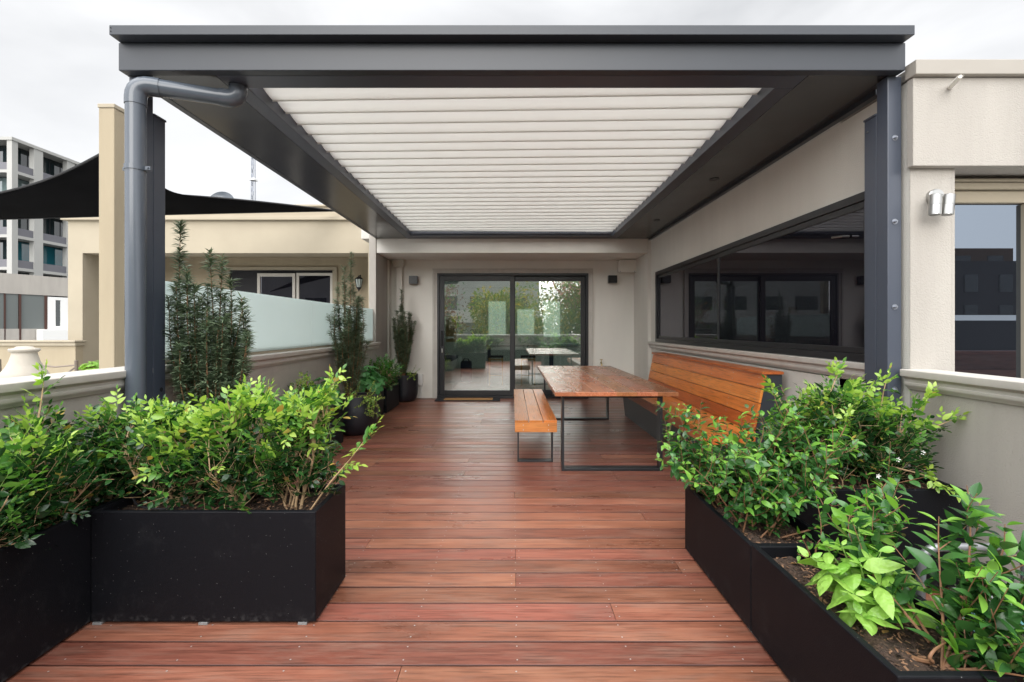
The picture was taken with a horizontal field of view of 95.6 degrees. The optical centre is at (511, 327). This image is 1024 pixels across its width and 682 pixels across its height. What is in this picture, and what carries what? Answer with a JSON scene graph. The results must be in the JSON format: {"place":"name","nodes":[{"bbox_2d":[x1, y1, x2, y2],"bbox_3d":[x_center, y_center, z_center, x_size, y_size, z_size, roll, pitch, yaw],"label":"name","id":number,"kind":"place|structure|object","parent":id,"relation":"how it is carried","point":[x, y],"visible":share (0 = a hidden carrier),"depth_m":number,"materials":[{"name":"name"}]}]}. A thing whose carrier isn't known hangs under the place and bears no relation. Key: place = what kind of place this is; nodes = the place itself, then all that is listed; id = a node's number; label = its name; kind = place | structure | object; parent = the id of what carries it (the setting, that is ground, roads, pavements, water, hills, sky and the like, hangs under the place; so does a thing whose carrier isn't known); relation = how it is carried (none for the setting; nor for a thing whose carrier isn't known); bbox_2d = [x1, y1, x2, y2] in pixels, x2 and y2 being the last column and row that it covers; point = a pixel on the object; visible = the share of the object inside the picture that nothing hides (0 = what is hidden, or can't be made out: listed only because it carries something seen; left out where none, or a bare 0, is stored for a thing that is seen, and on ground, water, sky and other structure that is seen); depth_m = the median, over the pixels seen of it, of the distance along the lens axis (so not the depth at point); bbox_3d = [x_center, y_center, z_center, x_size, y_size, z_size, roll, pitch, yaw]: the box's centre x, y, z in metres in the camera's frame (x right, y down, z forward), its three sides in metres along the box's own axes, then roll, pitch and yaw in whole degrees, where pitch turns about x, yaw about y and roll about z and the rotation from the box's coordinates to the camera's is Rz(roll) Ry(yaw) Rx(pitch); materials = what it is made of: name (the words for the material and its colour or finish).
{"place":"outdoors","nodes":[
{"label":"outdoors","id":0,"kind":"place"},
{"bbox_2d":[0,273,67,339],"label":"cream building","id":1,"kind":"structure","parent":0,"point":[33,307],"depth_m":20.98,"materials":[{"name":"paint"}]},
{"bbox_2d":[47,297,67,328],"bbox_3d":[-21.367,-0.680,21.818,0.090,1.500,0.745,0,0,22],"label":"window","id":2,"kind":"structure","parent":1,"relation":"in","point":[57,307],"depth_m":21.80,"materials":[{"name":"white plastic"}]},
{"bbox_2d":[0,137,79,277],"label":"apartment tower","id":3,"kind":"structure","parent":0,"point":[37,247],"depth_m":47.20,"materials":[{"name":"concrete"}]},
{"bbox_2d":[27,151,60,276],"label":"window frame","id":4,"kind":"structure","parent":3,"relation":"in","point":[27,151],"depth_m":50.05,"materials":[{"name":"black metal"}]},
{"bbox_2d":[162,219,256,443],"bbox_3d":[-2.032,0.097,3.113,0.601,1.655,0.508,0,0,-29],"label":"yew shrub","id":5,"kind":"object","parent":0,"point":[224,363],"visible":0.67,"depth_m":3.04,"materials":[{"name":"green plant"}]},
{"bbox_2d":[248,157,257,199],"bbox_3d":[-7.805,-4.042,14.000,0.180,4.791,0.200,0,0,0],"label":"lattice mast","id":6,"kind":"object","parent":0,"point":[252,179],"visible":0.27,"depth_m":13.96,"materials":[{"name":"silver metal"}]},
{"bbox_2d":[460,359,471,381],"bbox_3d":[-1.115,1.035,11.279,0.270,0.589,0.282,0,0,0],"label":"backpack","id":7,"kind":"object","parent":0,"point":[465,370],"visible":1,"depth_m":11.20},
{"bbox_2d":[0,0,1023,203],"label":"sky","id":8,"kind":"structure","parent":0,"point":[59,59],"materials":[{"name":"white"}]},
{"bbox_2d":[530,343,579,378],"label":"table","id":9,"kind":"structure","parent":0,"point":[566,354],"depth_m":12.00,"materials":[{"name":"grey"}]},
{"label":"deck base","id":10,"kind":"structure","parent":0,"visible":0},
{"bbox_2d":[0,342,380,454],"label":"boundary wall","id":11,"kind":"structure","parent":10,"relation":"on","point":[78,391],"depth_m":2.65,"materials":[{"name":"paint"}]},
{"bbox_2d":[165,281,373,363],"bbox_3d":[-2.400,-0.036,5.515,0.050,0.572,4.970,0,0,0],"label":"glass screen","id":12,"kind":"object","parent":11,"relation":"on","point":[280,324],"visible":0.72,"depth_m":4.86,"materials":[{"name":"glass"}]},
{"bbox_2d":[4,398,1009,681],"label":"deck","id":13,"kind":"structure","parent":10,"relation":"on","point":[462,564],"depth_m":2.42,"materials":[{"name":"brown wood"}]},
{"bbox_2d":[0,485,141,681],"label":"planter","id":14,"kind":"object","parent":13,"relation":"on","point":[45,593],"visible":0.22,"depth_m":1.91,"materials":[{"name":"grey plastic"}]},
{"bbox_2d":[0,426,83,548],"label":"shrub","id":15,"kind":"object","parent":14,"relation":"in","point":[12,519],"visible":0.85,"depth_m":1.85,"materials":[{"name":"green plant"}]},
{"bbox_2d":[0,359,108,540],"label":"shrub","id":16,"kind":"object","parent":14,"relation":"in","point":[66,478],"visible":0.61,"depth_m":2.03,"materials":[{"name":"green plant"}]},
{"bbox_2d":[51,384,165,514],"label":"shrub","id":17,"kind":"object","parent":14,"relation":"on","point":[102,420],"visible":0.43,"depth_m":2.30,"materials":[{"name":"green plant"}]},
{"bbox_2d":[153,113,165,482],"bbox_3d":[-2.297,0.000,2.974,0.090,2.700,0.104,0,0,0],"label":"post","id":18,"kind":"object","parent":13,"relation":"on","point":[158,252],"visible":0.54,"depth_m":2.96,"materials":[{"name":"grey metal"}]},
{"bbox_2d":[91,484,344,624],"bbox_3d":[-1.403,1.092,2.297,1.022,0.513,0.385,0,0,0],"label":"planter","id":19,"kind":"object","parent":13,"relation":"on","point":[266,560],"visible":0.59,"depth_m":2.11,"materials":[{"name":"grey plastic"}]},
{"bbox_2d":[113,491,184,509],"bbox_3d":[-1.811,0.844,2.276,0.470,0.061,0.058,0,0,15],"label":"irrigation hose","id":20,"kind":"object","parent":19,"relation":"on","point":[135,502],"visible":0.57,"depth_m":2.24,"materials":[{"name":"black rubber"}]},
{"bbox_2d":[88,394,255,509],"bbox_3d":[-1.600,0.616,2.289,0.723,0.586,0.559,0,0,0],"label":"shrub","id":21,"kind":"object","parent":19,"relation":"on","point":[146,469],"visible":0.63,"depth_m":2.21,"materials":[{"name":"green plant"}]},
{"bbox_2d":[151,374,317,513],"bbox_3d":[-1.353,0.580,2.288,0.689,0.708,0.540,0,0,0],"label":"shrub","id":22,"kind":"object","parent":19,"relation":"in","point":[229,421],"visible":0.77,"depth_m":2.21,"materials":[{"name":"green plant"}]},
{"bbox_2d":[220,364,383,509],"bbox_3d":[-1.001,0.543,2.289,0.746,0.725,0.503,0,0,0],"label":"shrub","id":23,"kind":"object","parent":19,"relation":"on","point":[306,414],"visible":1,"depth_m":2.23,"materials":[{"name":"green plant"}]},
{"bbox_2d":[289,408,342,457],"bbox_3d":[-2.143,1.146,5.038,0.334,0.405,0.803,0,0,0],"label":"planter","id":24,"kind":"object","parent":13,"relation":"on","point":[338,437],"visible":0.05,"depth_m":5.22,"materials":[{"name":"grey plastic"}]},
{"bbox_2d":[285,371,323,428],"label":"shrub","id":25,"kind":"object","parent":24,"relation":"on","point":[302,384],"visible":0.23,"depth_m":4.71,"materials":[{"name":"green plant"}]},
{"bbox_2d":[298,377,342,408],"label":"hydrangea plant","id":26,"kind":"object","parent":24,"relation":"on","point":[323,382],"visible":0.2,"depth_m":5.23,"materials":[{"name":"green plant"}]},
{"bbox_2d":[334,392,377,435],"bbox_3d":[-1.990,1.104,5.920,0.550,0.492,0.550,0,0,0],"label":"round pot","id":27,"kind":"object","parent":13,"relation":"on","point":[360,423],"visible":0.53,"depth_m":5.70,"materials":[{"name":"black ceramic"}]},
{"bbox_2d":[326,252,371,395],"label":"yew shrub","id":28,"kind":"object","parent":27,"relation":"on","point":[349,352],"visible":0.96,"depth_m":5.89,"materials":[{"name":"green plant"}]},
{"bbox_2d":[345,382,384,416],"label":"creeper","id":29,"kind":"object","parent":27,"relation":"on","point":[372,400],"visible":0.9,"depth_m":5.70,"materials":[{"name":"green plant"}]},
{"bbox_2d":[369,390,383,415],"bbox_3d":[-2.147,1.157,6.779,0.325,0.384,0.803,0,0,0],"label":"planter","id":30,"kind":"object","parent":13,"relation":"on","point":[380,402],"visible":0.02,"depth_m":7.06,"materials":[{"name":"grey plastic"}]},
{"bbox_2d":[356,365,387,394],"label":"hydrangea plant","id":31,"kind":"object","parent":30,"relation":"on","point":[375,378],"visible":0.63,"depth_m":6.54,"materials":[{"name":"green plant"}]},
{"bbox_2d":[383,382,398,412],"bbox_3d":[-2.137,1.149,7.668,0.346,0.399,0.803,0,0,0],"label":"planter","id":32,"kind":"object","parent":13,"relation":"on","point":[391,400],"visible":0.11,"depth_m":7.56,"materials":[{"name":"grey plastic"}]},
{"bbox_2d":[368,353,404,390],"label":"shrub","id":33,"kind":"object","parent":32,"relation":"in","point":[387,372],"visible":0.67,"depth_m":7.47,"materials":[{"name":"green plant"}]},
{"bbox_2d":[390,373,417,401],"bbox_3d":[-1.980,1.100,8.520,0.504,0.500,0.504,0,0,0],"label":"round pot","id":34,"kind":"object","parent":13,"relation":"on","point":[408,390],"visible":0.61,"depth_m":8.31,"materials":[{"name":"black ceramic"}]},
{"bbox_2d":[391,288,416,374],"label":"yew shrub","id":35,"kind":"object","parent":34,"relation":"on","point":[402,339],"visible":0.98,"depth_m":8.46,"materials":[{"name":"green plant"}]},
{"bbox_2d":[407,368,419,379],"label":"creeper","id":36,"kind":"object","parent":34,"relation":"on","point":[411,374],"visible":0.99,"depth_m":8.31,"materials":[{"name":"green plant"}]},
{"bbox_2d":[435,398,499,400],"bbox_3d":[-0.820,1.337,8.660,1.200,0.022,0.340,0,0,0],"label":"doormat","id":37,"kind":"object","parent":13,"relation":"on","point":[467,399],"visible":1,"depth_m":8.56,"materials":[{"name":"brown rubber"}]},
{"bbox_2d":[109,25,914,482],"bbox_3d":[0.024,-0.206,5.364,4.747,3.112,5.333,0,0,0],"label":"pergola","id":38,"kind":"object","parent":13,"relation":"on","point":[511,131],"visible":0.93,"depth_m":3.27,"materials":[{"name":"grey metal"}]},
{"bbox_2d":[122,76,247,425],"bbox_3d":[-2.004,-0.091,2.856,0.668,2.882,0.111,0,0,-21],"label":"drain pipe","id":39,"kind":"object","parent":38,"relation":"attached to","point":[138,91],"visible":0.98,"depth_m":2.73,"materials":[{"name":"grey metal"}]},
{"bbox_2d":[514,389,556,461],"bbox_3d":[0.233,1.124,5.650,0.409,0.450,2.300,0,0,0],"label":"bench","id":40,"kind":"object","parent":13,"relation":"on","point":[537,423],"visible":1,"depth_m":4.74,"materials":[{"name":"brown wood"}]},
{"bbox_2d":[537,366,678,470],"bbox_3d":[0.974,0.975,5.805,1.147,0.749,2.990,0,0,0],"label":"dining table","id":41,"kind":"object","parent":13,"relation":"on","point":[606,382],"visible":0.95,"depth_m":4.65,"materials":[{"name":"brown wood"}]},
{"bbox_2d":[623,352,783,474],"bbox_3d":[1.998,0.864,5.562,0.675,0.972,3.155,0,0,0],"label":"banquette","id":42,"kind":"object","parent":13,"relation":"on","point":[641,413],"visible":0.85,"depth_m":4.87,"materials":[{"name":"brown wood"}]},
{"bbox_2d":[685,486,828,633],"bbox_3d":[1.250,1.153,2.429,0.400,0.391,0.781,0,0,0],"label":"planter","id":43,"kind":"object","parent":13,"relation":"on","point":[718,546],"visible":0.41,"depth_m":2.31,"materials":[{"name":"grey plastic"}]},
{"bbox_2d":[653,384,930,538],"bbox_3d":[1.360,0.659,2.520,1.030,0.730,0.952,0,0,-6],"label":"shrub","id":44,"kind":"object","parent":43,"relation":"in","point":[761,479],"visible":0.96,"depth_m":2.33,"materials":[{"name":"green plant"}]},
{"bbox_2d":[863,113,876,400],"bbox_3d":[2.336,0.000,2.974,0.093,2.700,0.104,0,0,0],"label":"bracing post","id":45,"kind":"object","parent":13,"relation":"on","point":[870,122],"visible":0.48,"depth_m":2.96,"materials":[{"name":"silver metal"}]},
{"bbox_2d":[776,467,966,587],"bbox_3d":[1.908,1.092,2.583,0.876,0.513,0.393,0,0,0],"label":"planter","id":46,"kind":"object","parent":13,"relation":"on","point":[933,502],"visible":0.31,"depth_m":2.39,"materials":[{"name":"grey plastic"}]},
{"bbox_2d":[749,357,888,487],"bbox_3d":[1.722,0.554,2.600,0.680,0.788,0.517,0,0,0],"label":"shrub","id":47,"kind":"object","parent":46,"relation":"in","point":[828,409],"visible":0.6,"depth_m":2.53,"materials":[{"name":"green plant"}]},
{"bbox_2d":[837,363,971,501],"bbox_3d":[2.094,0.550,2.573,0.675,0.712,0.570,0,0,0],"label":"shrub","id":48,"kind":"object","parent":46,"relation":"in","point":[907,451],"visible":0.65,"depth_m":2.52,"materials":[{"name":"green plant"}]},
{"bbox_2d":[752,544,1023,681],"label":"planter","id":49,"kind":"object","parent":13,"relation":"on","point":[801,632],"visible":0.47,"depth_m":1.60,"materials":[{"name":"grey plastic"}]},
{"bbox_2d":[797,497,829,565],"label":"shrub","id":50,"kind":"object","parent":49,"relation":"in","point":[810,546],"visible":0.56,"depth_m":1.98,"materials":[{"name":"green plant"}]},
{"bbox_2d":[797,521,937,635],"bbox_3d":[1.223,0.876,1.611,0.360,0.350,0.358,0,0,0],"label":"basil plant","id":51,"kind":"object","parent":49,"relation":"in","point":[843,581],"visible":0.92,"depth_m":1.58,"materials":[{"name":"green plant"}]},
{"bbox_2d":[802,477,1023,681],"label":"shrub","id":52,"kind":"object","parent":49,"relation":"in","point":[995,620],"visible":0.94,"depth_m":1.43,"materials":[{"name":"green plant"}]},
{"bbox_2d":[915,543,1023,636],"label":"walking frame","id":53,"kind":"object","parent":13,"relation":"on","point":[920,567],"visible":0.17,"depth_m":1.85,"materials":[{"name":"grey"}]},
{"bbox_2d":[900,369,1023,582],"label":"boundary wall","id":54,"kind":"structure","parent":10,"relation":"on","point":[983,444],"depth_m":2.36,"materials":[{"name":"paint"}]},
{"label":"terrace floor","id":55,"kind":"structure","parent":0,"visible":0},
{"bbox_2d":[0,346,49,378],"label":"stone pedestal","id":56,"kind":"object","parent":55,"relation":"on","point":[22,360],"visible":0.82,"depth_m":2.85,"materials":[{"name":"white stone"}]},
{"bbox_2d":[0,340,85,373],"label":"boundary wall","id":57,"kind":"structure","parent":55,"relation":"on","point":[60,352],"depth_m":8.45,"materials":[{"name":"beige paint"}]},
{"bbox_2d":[43,360,77,371],"bbox_3d":[-4.874,0.849,5.177,0.482,1.002,0.486,0,0,0],"label":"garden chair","id":58,"kind":"object","parent":55,"relation":"on","point":[75,365],"visible":0.11,"depth_m":4.95,"materials":[{"name":"metal"}]},
{"bbox_2d":[97,104,123,368],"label":"square column","id":59,"kind":"structure","parent":55,"relation":"on","point":[111,238],"depth_m":4.60,"materials":[{"name":"beige paint"}]},
{"bbox_2d":[60,204,368,364],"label":"neighbour house","id":60,"kind":"structure","parent":55,"relation":"on","point":[301,255],"depth_m":8.60,"materials":[{"name":"beige paint"}]},
{"bbox_2d":[0,153,333,219],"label":"shade sail","id":61,"kind":"object","parent":60,"relation":"attached to","point":[72,192],"visible":0.65,"depth_m":5.94,"materials":[{"name":"fabric"}]},
{"bbox_2d":[211,192,232,197],"bbox_3d":[-6.309,-2.302,9.943,0.468,1.305,0.486,0,0,30],"label":"satellite dish","id":62,"kind":"object","parent":60,"relation":"on","point":[223,194],"visible":0.09,"depth_m":10.07,"materials":[{"name":"silver metal"}]},
{"bbox_2d":[257,273,295,298],"bbox_3d":[-5.075,-0.010,10.000,0.816,2.320,0.040,0,0,0],"label":"window","id":63,"kind":"structure","parent":60,"relation":"in","point":[275,284],"depth_m":10.00,"materials":[{"name":"paint"}]},
{"bbox_2d":[296,273,331,302],"bbox_3d":[-4.253,-0.015,10.010,0.782,2.330,0.040,0,0,0],"label":"window","id":64,"kind":"structure","parent":60,"relation":"in","point":[317,287],"depth_m":10.01,"materials":[{"name":"paint"}]},
{"bbox_2d":[355,275,362,290],"bbox_3d":[-3.259,-0.950,9.866,0.159,0.368,0.236,0,0,-22],"label":"wall lantern","id":65,"kind":"object","parent":60,"relation":"attached to","point":[358,280],"depth_m":9.79,"materials":[{"name":"white glass"}]},
{"bbox_2d":[361,59,1023,467],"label":"house","id":66,"kind":"structure","parent":55,"relation":"on","point":[763,269],"depth_m":4.05,"materials":[{"name":"paint"}]},
{"bbox_2d":[393,260,404,369],"bbox_3d":[-2.150,0.022,8.829,0.190,2.615,0.137,0,0,0],"label":"downpipe","id":67,"kind":"object","parent":66,"relation":"attached to","point":[399,265],"visible":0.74,"depth_m":8.80,"materials":[{"name":"metal"}]},
{"bbox_2d":[409,276,417,283],"bbox_3d":[-1.871,-0.905,8.840,0.162,0.152,0.120,0,0,0],"label":"wall light","id":68,"kind":"object","parent":66,"relation":"attached to","point":[413,279],"visible":1,"depth_m":8.78,"materials":[{"name":"black metal"}]},
{"bbox_2d":[418,374,422,397],"bbox_3d":[-1.750,1.118,8.860,0.100,0.457,0.080,0,0,0],"label":"power outlet","id":69,"kind":"object","parent":66,"relation":"attached to","point":[420,379],"visible":0.88,"depth_m":8.82,"materials":[{"name":"white plastic"}]},
{"bbox_2d":[445,306,456,341],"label":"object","id":70,"kind":"object","parent":66,"relation":"attached to","point":[451,326],"visible":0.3,"depth_m":11.35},
{"bbox_2d":[440,276,514,394],"bbox_3d":[-0.667,0.153,8.865,1.433,2.291,0.101,0,0,0],"label":"sliding door","id":71,"kind":"structure","parent":66,"relation":"in","point":[442,278],"depth_m":8.88,"materials":[{"name":"black metal"}]},
{"bbox_2d":[488,355,502,385],"bbox_3d":[-0.372,0.990,10.800,0.340,0.680,0.340,0,0,0],"label":"bar stool","id":72,"kind":"object","parent":66,"relation":"on","point":[494,356],"visible":1,"depth_m":10.63,"materials":[{"name":"grey metal"}]},
{"bbox_2d":[489,302,505,334],"bbox_3d":[-0.495,-0.318,15.375,0.566,1.096,0.010,0,0,0],"label":"room window","id":73,"kind":"structure","parent":66,"relation":"in","point":[497,310],"depth_m":15.37,"materials":[{"name":"green glass"}]},
{"bbox_2d":[486,344,553,383],"bbox_3d":[0.190,0.870,11.275,1.620,0.920,0.650,0,0,0],"label":"bar table","id":74,"kind":"object","parent":66,"relation":"on","point":[489,346],"visible":0.73,"depth_m":10.97,"materials":[{"name":"grey"}]},
{"bbox_2d":[517,310,533,334],"bbox_3d":[0.451,-0.186,15.375,0.548,0.831,0.010,0,0,0],"label":"room window","id":75,"kind":"structure","parent":66,"relation":"in","point":[525,318],"depth_m":15.37,"materials":[{"name":"green"}]},
{"bbox_2d":[521,355,535,385],"bbox_3d":[0.372,0.990,10.800,0.340,0.680,0.340,0,0,0],"label":"bar stool","id":76,"kind":"object","parent":66,"relation":"on","point":[529,356],"visible":1,"depth_m":10.63,"materials":[{"name":"black metal"}]},
{"bbox_2d":[515,276,584,394],"bbox_3d":[0.692,0.153,8.950,1.443,2.291,0.040,0,0,0],"label":"fixed door panel","id":77,"kind":"structure","parent":66,"relation":"in","point":[517,278],"depth_m":8.93,"materials":[{"name":"black metal"}]},
{"bbox_2d":[543,302,559,336],"bbox_3d":[1.317,-0.283,15.375,0.548,1.167,0.010,0,0,0],"label":"room window","id":78,"kind":"structure","parent":66,"relation":"in","point":[551,310],"depth_m":15.37,"materials":[{"name":"green"}]},
{"bbox_2d":[608,275,616,282],"bbox_3d":[1.912,-0.920,8.840,0.162,0.142,0.120,0,0,0],"label":"wall light","id":79,"kind":"object","parent":66,"relation":"attached to","point":[612,278],"visible":1,"depth_m":8.78,"materials":[{"name":"black metal"}]},
{"bbox_2d":[618,260,635,272],"bbox_3d":[2.190,-1.161,8.809,0.339,0.238,0.173,0,0,0],"label":"junction box","id":80,"kind":"object","parent":66,"relation":"attached to","point":[626,266],"visible":1,"depth_m":8.73,"materials":[{"name":"paint"}]},
{"bbox_2d":[655,191,864,361],"bbox_3d":[2.469,-0.345,5.390,0.263,1.160,4.680,0,0,0],"label":"window","id":81,"kind":"structure","parent":66,"relation":"in","point":[796,286],"depth_m":4.14,"materials":[{"name":"black glass"}]},
{"bbox_2d":[926,189,955,215],"bbox_3d":[2.515,-0.743,2.741,0.148,0.175,0.117,0,0,0],"label":"spotlight","id":82,"kind":"object","parent":66,"relation":"attached to","point":[940,202],"visible":1,"depth_m":2.70,"materials":[{"name":"silver metal"}]},
{"bbox_2d":[947,73,963,89],"bbox_3d":[2.567,-1.423,2.690,0.027,0.030,0.155,0,0,25],"label":"overflow pipe","id":83,"kind":"object","parent":66,"relation":"attached to","point":[955,81],"visible":1,"depth_m":2.67,"materials":[{"name":"paint"}]},
{"bbox_2d":[955,179,1023,377],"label":"window","id":84,"kind":"structure","parent":66,"relation":"in","point":[989,213],"depth_m":2.98,"materials":[{"name":"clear glass"}]},
{"bbox_3d":[-5.393,1.010,6.000,0.440,0.680,0.440,0,0,0],"label":"plant tub","id":85,"kind":"object","parent":55,"relation":"on","visible":0},
{"bbox_2d":[78,360,98,369],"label":"heuchera plant","id":86,"kind":"object","parent":85,"relation":"in","point":[92,365],"visible":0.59,"depth_m":5.94,"materials":[{"name":"green plant"}]}
]}

